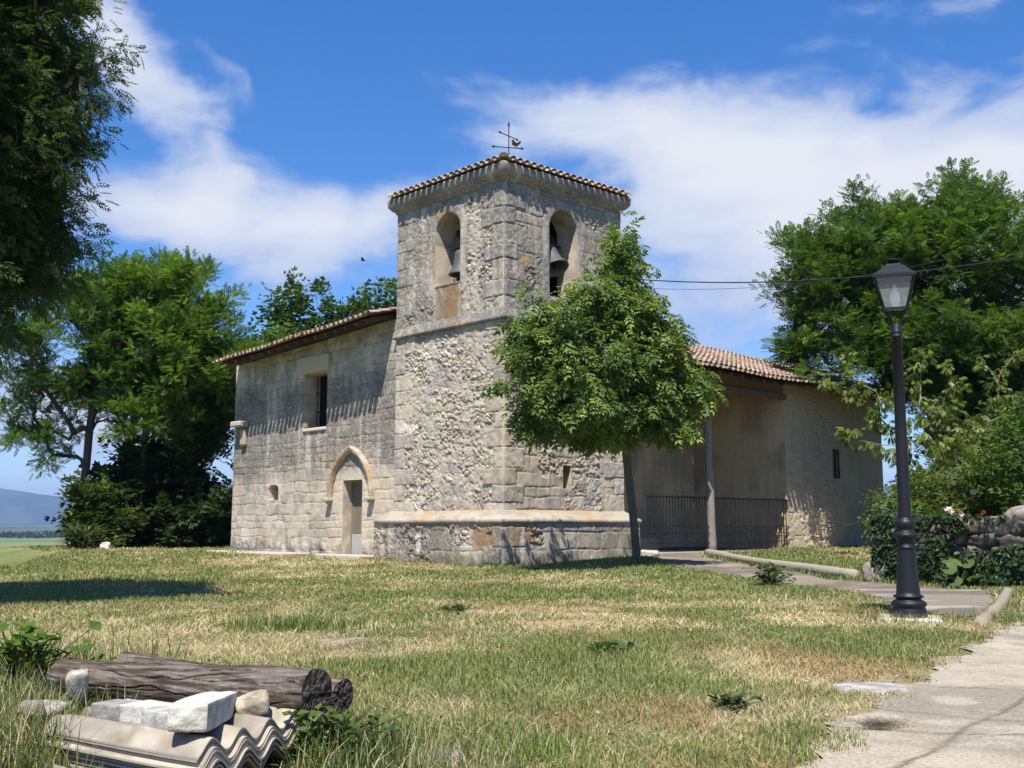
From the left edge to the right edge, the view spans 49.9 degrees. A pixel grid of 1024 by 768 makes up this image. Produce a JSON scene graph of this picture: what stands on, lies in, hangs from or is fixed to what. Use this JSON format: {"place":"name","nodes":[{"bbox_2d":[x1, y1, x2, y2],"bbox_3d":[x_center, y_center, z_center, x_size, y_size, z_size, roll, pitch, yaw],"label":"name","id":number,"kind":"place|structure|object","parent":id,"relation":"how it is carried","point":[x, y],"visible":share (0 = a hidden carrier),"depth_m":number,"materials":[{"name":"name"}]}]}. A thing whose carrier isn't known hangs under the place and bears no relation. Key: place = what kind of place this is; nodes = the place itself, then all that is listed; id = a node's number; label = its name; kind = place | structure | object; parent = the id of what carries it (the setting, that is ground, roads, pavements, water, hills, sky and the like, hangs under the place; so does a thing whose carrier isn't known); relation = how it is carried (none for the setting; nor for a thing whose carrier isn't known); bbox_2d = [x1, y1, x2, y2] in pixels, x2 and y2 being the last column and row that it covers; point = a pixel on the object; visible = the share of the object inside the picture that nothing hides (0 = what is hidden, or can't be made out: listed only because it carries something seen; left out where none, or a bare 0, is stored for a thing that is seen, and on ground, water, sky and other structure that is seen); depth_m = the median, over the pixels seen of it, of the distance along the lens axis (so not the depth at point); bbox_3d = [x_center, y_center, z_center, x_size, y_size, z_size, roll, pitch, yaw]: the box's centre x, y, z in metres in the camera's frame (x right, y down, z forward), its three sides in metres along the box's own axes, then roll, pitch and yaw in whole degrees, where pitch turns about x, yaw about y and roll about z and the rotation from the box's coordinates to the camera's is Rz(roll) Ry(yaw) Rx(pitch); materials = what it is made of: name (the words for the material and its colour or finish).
{"place":"outdoors","nodes":[
{"label":"outdoors","id":0,"kind":"place"},
{"bbox_2d":[0,483,896,525],"bbox_3d":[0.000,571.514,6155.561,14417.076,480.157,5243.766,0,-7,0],"label":"mountains","id":1,"kind":"structure","parent":0,"point":[19,508],"depth_m":6913.81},
{"bbox_2d":[0,526,1023,767],"bbox_3d":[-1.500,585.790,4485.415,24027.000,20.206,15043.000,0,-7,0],"label":"ground","id":2,"kind":"structure","parent":0,"point":[8,555],"depth_m":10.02,"materials":[{"name":"green plant"}]},
{"bbox_2d":[0,529,63,537],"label":"hedge","id":3,"kind":"object","parent":2,"relation":"on","point":[30,534],"visible":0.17,"depth_m":1326.12,"materials":[{"name":"green plant"}]},
{"bbox_2d":[0,620,116,703],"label":"weed","id":4,"kind":"object","parent":2,"relation":"on","point":[12,647],"visible":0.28,"depth_m":5.20,"materials":[{"name":"green plant"}]},
{"bbox_2d":[0,0,149,369],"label":"ash tree","id":5,"kind":"object","parent":2,"relation":"on","point":[38,100],"visible":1,"depth_m":12.66,"materials":[{"name":"green plant"}]},
{"bbox_2d":[65,668,88,701],"bbox_3d":[-1.801,1.247,4.555,0.090,0.135,0.118,2,-8,-17],"label":"broken stone","id":6,"kind":"object","parent":2,"relation":"on","point":[79,678],"visible":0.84,"depth_m":4.52,"materials":[{"name":"grey stone"}]},
{"bbox_2d":[48,519,106,548],"bbox_3d":[-15.001,5.184,38.137,1.995,1.207,1.488,-2,-8,16],"label":"spiky plant","id":7,"kind":"object","parent":2,"relation":"on","point":[74,538],"visible":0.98,"depth_m":38.07,"materials":[{"name":"green plant"}]},
{"bbox_2d":[0,248,177,546],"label":"ash tree","id":8,"kind":"object","parent":2,"relation":"on","point":[113,356],"visible":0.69,"depth_m":40.30,"materials":[{"name":"green plant"}]},
{"bbox_2d":[53,469,151,547],"bbox_3d":[-14.841,4.550,39.912,3.692,2.982,2.602,0,-7,0],"label":"elder bush","id":9,"kind":"object","parent":2,"relation":"on","point":[88,493],"visible":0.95,"depth_m":39.52,"materials":[{"name":"green plant"}]},
{"bbox_2d":[100,542,111,548],"bbox_3d":[-14.108,5.630,38.198,0.364,0.296,0.334,0,-7,0],"label":"white boulder","id":10,"kind":"object","parent":2,"relation":"on","point":[104,545],"visible":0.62,"depth_m":38.08,"materials":[{"name":"stone"}]},
{"bbox_2d":[44,431,215,547],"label":"bush","id":11,"kind":"object","parent":2,"relation":"on","point":[159,474],"visible":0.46,"depth_m":40.52,"materials":[{"name":"green plant"}]},
{"bbox_2d":[36,252,234,460],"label":"ash tree","id":12,"kind":"object","parent":2,"relation":"on","point":[85,390],"visible":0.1,"depth_m":41.55,"materials":[{"name":"green plant"}]},
{"bbox_2d":[96,245,265,545],"bbox_3d":[-12.101,0.302,41.035,6.463,11.585,6.457,0,-7,0],"label":"ash tree","id":13,"kind":"object","parent":2,"relation":"on","point":[177,279],"visible":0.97,"depth_m":39.93,"materials":[{"name":"green plant"}]},
{"bbox_2d":[144,460,232,547],"bbox_3d":[-11.544,5.252,41.030,4.714,4.830,4.960,-3,-8,24],"label":"bush","id":14,"kind":"object","parent":2,"relation":"on","point":[209,508],"visible":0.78,"depth_m":39.98,"materials":[{"name":"green plant"}]},
{"bbox_2d":[169,266,396,480],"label":"broadleaf tree","id":15,"kind":"object","parent":2,"relation":"on","point":[214,437],"visible":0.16,"depth_m":45.26,"materials":[{"name":"green plant"}]},
{"bbox_2d":[267,702,404,767],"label":"weed","id":16,"kind":"object","parent":2,"relation":"on","point":[328,721],"visible":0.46,"depth_m":4.13,"materials":[{"name":"green plant"}]},
{"bbox_2d":[311,637,371,644],"bbox_3d":[-1.344,2.062,8.761,0.570,0.047,0.604,0,-7,0],"label":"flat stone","id":17,"kind":"object","parent":2,"relation":"on","point":[337,640],"visible":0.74,"depth_m":8.80,"materials":[{"name":"stone"}]},
{"bbox_2d":[392,746,467,766],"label":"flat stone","id":18,"kind":"object","parent":2,"relation":"on","point":[456,759],"visible":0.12,"depth_m":4.23,"materials":[{"name":"stone"}]},
{"bbox_2d":[435,603,477,611],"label":"weed","id":19,"kind":"object","parent":2,"relation":"on","point":[456,607],"visible":0.7,"depth_m":11.76,"materials":[{"name":"green plant"}]},
{"bbox_2d":[115,617,952,742],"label":"stone chips","id":20,"kind":"object","parent":2,"relation":"on","point":[597,711],"visible":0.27,"depth_m":6.63,"materials":[{"name":"stone"}]},
{"bbox_2d":[206,152,906,566],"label":"church","id":21,"kind":"structure","parent":2,"relation":"on","point":[382,434],"depth_m":30.71,"materials":[{"name":"stone"}]},
{"bbox_2d":[315,374,327,426],"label":"barred window","id":22,"kind":"structure","parent":21,"relation":"in","point":[323,383],"depth_m":34.20,"materials":[{"name":"metal"}]},
{"bbox_2d":[350,480,361,554],"bbox_3d":[-4.347,3.898,31.780,0.100,2.210,0.980,7,-10,-43],"label":"door","id":23,"kind":"structure","parent":21,"relation":"in","point":[356,486],"depth_m":31.98,"materials":[{"name":"grey wood"}]},
{"bbox_2d":[448,230,459,277],"bbox_3d":[-1.329,-3.521,29.402,0.744,1.260,0.744,0,-7,2],"label":"church bell","id":24,"kind":"object","parent":21,"relation":"attached to","point":[454,272],"visible":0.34,"depth_m":29.40,"materials":[{"name":"grey metal"}]},
{"bbox_2d":[491,122,523,154],"bbox_3d":[-0.118,-6.883,31.253,0.926,1.260,0.328,5,-9,-32],"label":"weather vane","id":25,"kind":"object","parent":21,"relation":"on","point":[514,143],"visible":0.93,"depth_m":31.28,"materials":[{"name":"metal"}]},
{"bbox_2d":[549,235,568,276],"bbox_3d":[1.055,-3.543,29.312,0.977,1.352,0.967,7,-10,-43],"label":"church bell","id":26,"kind":"object","parent":21,"relation":"attached to","point":[558,264],"visible":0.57,"depth_m":29.37,"materials":[{"name":"grey metal"}]},
{"bbox_2d":[646,494,788,549],"bbox_3d":[6.286,4.146,32.760,6.950,1.570,0.045,7,-10,-43],"label":"iron railing","id":27,"kind":"object","parent":21,"relation":"attached to","point":[722,532],"visible":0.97,"depth_m":32.85,"materials":[{"name":"black metal"}]},
{"bbox_2d":[652,259,945,289],"bbox_3d":[6.630,-2.782,28.747,8.859,0.526,0.012,-4,-8,29],"label":"power cable","id":28,"kind":"object","parent":21,"relation":"attached to","point":[792,284],"visible":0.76,"depth_m":28.52,"materials":[{"name":"black plastic"}]},
{"bbox_2d":[641,257,1023,282],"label":"power cable","id":29,"kind":"object","parent":21,"relation":"attached to","point":[837,278],"visible":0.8,"depth_m":25.90,"materials":[{"name":"black plastic"}]},
{"bbox_2d":[832,449,839,478],"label":"annex window","id":30,"kind":"structure","parent":21,"relation":"in","point":[832,449],"depth_m":37.56,"materials":[{"name":"metal"}]},
{"bbox_2d":[480,210,729,558],"bbox_3d":[1.810,-0.138,24.434,6.182,8.276,3.824,6,-9,-37],"label":"walnut tree","id":31,"kind":"object","parent":2,"relation":"on","point":[635,393],"visible":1,"depth_m":23.72,"materials":[{"name":"green plant"}]},
{"bbox_2d":[581,639,634,653],"bbox_3d":[0.679,1.852,7.706,0.376,0.117,0.314,3,-8,-24],"label":"weed","id":32,"kind":"object","parent":2,"relation":"on","point":[609,644],"visible":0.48,"depth_m":7.69,"materials":[{"name":"green plant"}]},
{"bbox_2d":[706,690,763,711],"bbox_3d":[1.076,1.536,5.317,0.252,0.110,0.235,4,-9,-31],"label":"weed","id":33,"kind":"object","parent":2,"relation":"on","point":[726,701],"visible":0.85,"depth_m":5.29,"materials":[{"name":"green plant"}]},
{"bbox_2d":[743,562,796,586],"bbox_3d":[4.166,3.083,17.792,0.840,0.434,0.774,-2,-8,17],"label":"weed","id":34,"kind":"object","parent":2,"relation":"on","point":[775,570],"visible":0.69,"depth_m":17.73,"materials":[{"name":"green plant"}]},
{"bbox_2d":[704,549,859,579],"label":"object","id":35,"kind":"object","parent":2,"relation":"on","point":[803,566],"visible":0.69,"depth_m":22.60,"materials":[{"name":"grey stone"}]},
{"bbox_2d":[833,681,907,694],"bbox_3d":[2.003,1.712,6.130,0.439,0.066,0.418,0,-7,0],"label":"utility cover","id":36,"kind":"object","parent":2,"relation":"on","point":[883,686],"visible":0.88,"depth_m":6.10,"materials":[{"name":"concrete"}]},
{"bbox_2d":[748,156,1023,469],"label":"ash tree","id":37,"kind":"object","parent":2,"relation":"on","point":[981,312],"visible":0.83,"depth_m":34.95,"materials":[{"name":"green plant"}]},
{"bbox_2d":[871,258,942,624],"bbox_3d":[3.900,0.544,11.021,0.600,3.697,0.540,-3,-8,19],"label":"street lamp","id":38,"kind":"object","parent":2,"relation":"on","point":[893,272],"visible":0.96,"depth_m":10.93,"materials":[{"name":"black metal"}]},
{"bbox_2d":[817,340,1023,506],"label":"cherry tree","id":39,"kind":"object","parent":2,"relation":"on","point":[939,418],"visible":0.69,"depth_m":29.94,"materials":[{"name":"green plant"}]},
{"bbox_2d":[845,429,1023,543],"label":"garden shrub","id":40,"kind":"object","parent":2,"relation":"on","point":[986,504],"visible":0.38,"depth_m":21.77,"materials":[{"name":"green plant"}]},
{"bbox_2d":[944,507,954,513],"bbox_3d":[8.256,2.376,20.750,0.219,0.161,0.223,0,-7,0],"label":"rose bloom","id":41,"kind":"object","parent":40,"relation":"attached to","point":[949,510],"visible":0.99,"depth_m":20.73,"materials":[{"name":"white plant"}]},
{"bbox_2d":[862,505,1023,585],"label":"dry stone wall","id":42,"kind":"structure","parent":2,"relation":"on","point":[983,536],"depth_m":17.60,"materials":[{"name":"grey stone"}]},
{"bbox_2d":[868,511,1023,588],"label":"ivy","id":43,"kind":"object","parent":42,"relation":"attached to","point":[1008,560],"visible":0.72,"depth_m":17.95,"materials":[{"name":"green plant"}]},
{"bbox_2d":[884,387,1023,507],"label":"garden shrub","id":44,"kind":"object","parent":2,"relation":"on","point":[1017,408],"visible":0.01,"depth_m":32.10,"materials":[{"name":"green plant"}]},
{"bbox_2d":[938,557,981,586],"bbox_3d":[7.085,2.996,17.404,0.623,0.510,0.508,-5,-9,36],"label":"mallow plant","id":45,"kind":"object","parent":2,"relation":"on","point":[951,564],"visible":0.78,"depth_m":17.41,"materials":[{"name":"green plant"}]},
{"bbox_2d":[910,438,1023,516],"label":"garden shrub","id":46,"kind":"object","parent":2,"relation":"on","point":[974,446],"visible":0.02,"depth_m":23.40,"materials":[{"name":"green plant"}]},
{"bbox_2d":[972,587,1013,626],"bbox_3d":[5.597,2.542,12.642,0.186,0.183,5.214,-4,-8,27],"label":"border log","id":47,"kind":"object","parent":2,"relation":"on","point":[1003,597],"visible":0.66,"depth_m":11.45,"materials":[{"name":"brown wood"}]},
{"bbox_2d":[964,399,1023,513],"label":"garden shrub","id":48,"kind":"object","parent":2,"relation":"on","point":[1013,483],"visible":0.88,"depth_m":20.28,"materials":[{"name":"green plant"}]},
{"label":"corrugated sheet","id":49,"kind":"object","parent":2,"relation":"on","visible":0},
{"bbox_2d":[60,735,322,767],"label":"corrugated sheet","id":50,"kind":"object","parent":49,"relation":"on","point":[273,752],"visible":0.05,"depth_m":3.94,"materials":[{"name":"grey concrete"}]},
{"bbox_2d":[217,745,284,767],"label":"corrugated sheet","id":51,"kind":"object","parent":50,"relation":"on","point":[257,766],"visible":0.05,"depth_m":3.90,"materials":[{"name":"grey concrete"}]},
{"bbox_2d":[47,733,312,767],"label":"corrugated sheet","id":52,"kind":"object","parent":51,"relation":"on","point":[250,755],"visible":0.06,"depth_m":3.89,"materials":[{"name":"grey concrete"}]},
{"bbox_2d":[57,714,307,763],"bbox_3d":[-1.253,1.304,4.272,0.840,0.067,1.193,-2,-8,16],"label":"corrugated sheet","id":53,"kind":"object","parent":52,"relation":"on","point":[228,753],"visible":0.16,"depth_m":3.81,"materials":[{"name":"grey concrete"}]},
{"bbox_2d":[42,707,308,762],"bbox_3d":[-1.283,1.298,4.292,1.247,0.067,0.880,-5,-9,35],"label":"corrugated sheet","id":54,"kind":"object","parent":53,"relation":"on","point":[150,753],"visible":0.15,"depth_m":3.86,"materials":[{"name":"grey concrete"}]},
{"bbox_2d":[19,699,70,716],"bbox_3d":[-1.800,1.248,4.236,0.200,0.053,0.127,1,-7,-7],"label":"broken stone","id":55,"kind":"object","parent":54,"relation":"on","point":[52,705],"visible":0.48,"depth_m":4.19,"materials":[{"name":"grey stone"}]},
{"bbox_2d":[56,698,325,759],"bbox_3d":[-1.251,1.285,4.269,0.843,0.066,1.205,-2,-8,16],"label":"corrugated sheet","id":56,"kind":"object","parent":54,"relation":"on","point":[193,745],"visible":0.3,"depth_m":3.86,"materials":[{"name":"beige concrete"}]},
{"bbox_2d":[90,699,137,721],"bbox_3d":[-1.470,1.222,4.117,0.175,0.062,0.134,-5,-9,32],"label":"concrete block","id":57,"kind":"object","parent":56,"relation":"on","point":[108,710],"depth_m":4.07,"materials":[{"name":"grey concrete"}]},
{"bbox_2d":[119,700,170,724],"bbox_3d":[-1.330,1.206,4.029,0.175,0.072,0.133,-4,-9,30],"label":"concrete block","id":58,"kind":"object","parent":56,"relation":"on","point":[131,713],"depth_m":3.99,"materials":[{"name":"grey concrete"}]},
{"bbox_2d":[140,706,189,732],"bbox_3d":[-1.210,1.190,3.889,0.165,0.077,0.134,-6,-9,37],"label":"concrete block","id":59,"kind":"object","parent":56,"relation":"on","point":[155,718],"depth_m":3.85,"materials":[{"name":"grey concrete"}]},
{"bbox_2d":[47,659,331,717],"bbox_3d":[-1.383,1.250,4.598,1.388,0.202,0.203,-4,-8,26],"label":"wooden log","id":60,"kind":"object","parent":56,"relation":"on","point":[298,689],"visible":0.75,"depth_m":4.47,"materials":[{"name":"brown wood"}]},
{"bbox_2d":[167,691,237,731],"bbox_3d":[-1.100,1.170,3.945,0.139,0.094,0.594,0,-11,-3],"label":"concrete block","id":61,"kind":"object","parent":56,"relation":"on","point":[205,711],"depth_m":3.69,"materials":[{"name":"grey concrete"}]},
{"bbox_2d":[235,689,269,715],"bbox_3d":[-0.989,1.219,4.178,0.134,0.101,0.106,4,-8,-27],"label":"broken stone","id":62,"kind":"object","parent":56,"relation":"on","point":[256,703],"visible":0.9,"depth_m":4.15,"materials":[{"name":"beige stone"}]},
{"bbox_2d":[216,726,326,765],"bbox_3d":[-1.258,1.359,4.271,1.237,0.066,0.874,-5,-9,35],"label":"corrugated sheet","id":63,"kind":"object","parent":52,"relation":"on","point":[248,751],"visible":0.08,"depth_m":3.90,"materials":[{"name":"grey concrete"}]},
{"bbox_2d":[46,723,319,767],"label":"corrugated sheet","id":64,"kind":"object","parent":63,"relation":"on","point":[214,762],"visible":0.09,"depth_m":3.85,"materials":[{"name":"grey concrete"}]},
{"bbox_2d":[46,725,301,767],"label":"corrugated sheet","id":65,"kind":"object","parent":64,"relation":"on","point":[146,766],"visible":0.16,"depth_m":3.83,"materials":[{"name":"grey concrete"}]},
{"bbox_2d":[206,715,323,767],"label":"corrugated sheet","id":66,"kind":"object","parent":65,"relation":"on","point":[248,743],"visible":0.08,"depth_m":3.86,"materials":[{"name":"grey concrete"}]},
{"bbox_2d":[36,714,325,767],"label":"corrugated sheet","id":67,"kind":"object","parent":66,"relation":"on","point":[132,758],"visible":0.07,"depth_m":3.79,"materials":[{"name":"grey concrete"}]},
{"bbox_2d":[47,713,324,767],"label":"corrugated sheet","id":68,"kind":"object","parent":67,"relation":"on","point":[233,752],"visible":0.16,"depth_m":3.80,"materials":[{"name":"grey concrete"}]},
{"bbox_2d":[114,651,352,713],"bbox_3d":[-1.282,1.331,4.939,1.338,0.182,0.161,-4,-8,29],"label":"wooden log","id":69,"kind":"object","parent":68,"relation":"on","point":[342,696],"visible":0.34,"depth_m":4.66,"materials":[{"name":"brown wood"}]},
{"bbox_2d":[0,0,1023,495],"label":"sky","id":70,"kind":"structure","parent":0,"point":[265,138],"materials":[{"name":"blue"}]},
{"bbox_2d":[654,549,999,615],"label":"paved path","id":71,"kind":"structure","parent":0,"point":[940,600],"depth_m":17.92,"materials":[{"name":"concrete"}]},
{"bbox_2d":[640,550,658,555],"bbox_3d":[3.736,4.615,29.865,0.531,0.230,0.343,0,-7,0],"label":"path stone","id":72,"kind":"object","parent":71,"relation":"on","point":[650,552],"visible":0.64,"depth_m":29.72,"materials":[{"name":"beige stone"}]},
{"bbox_2d":[841,715,912,730],"bbox_3d":[1.619,1.490,4.842,0.318,0.059,0.197,0,-7,0],"label":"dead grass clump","id":73,"kind":"object","parent":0,"point":[881,724],"visible":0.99,"depth_m":4.84,"materials":[{"name":"beige plant"}]},
{"bbox_2d":[796,604,1023,767],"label":"concrete road","id":74,"kind":"structure","parent":0,"point":[968,712],"depth_m":5.06,"materials":[{"name":"grey concrete"}]}
]}

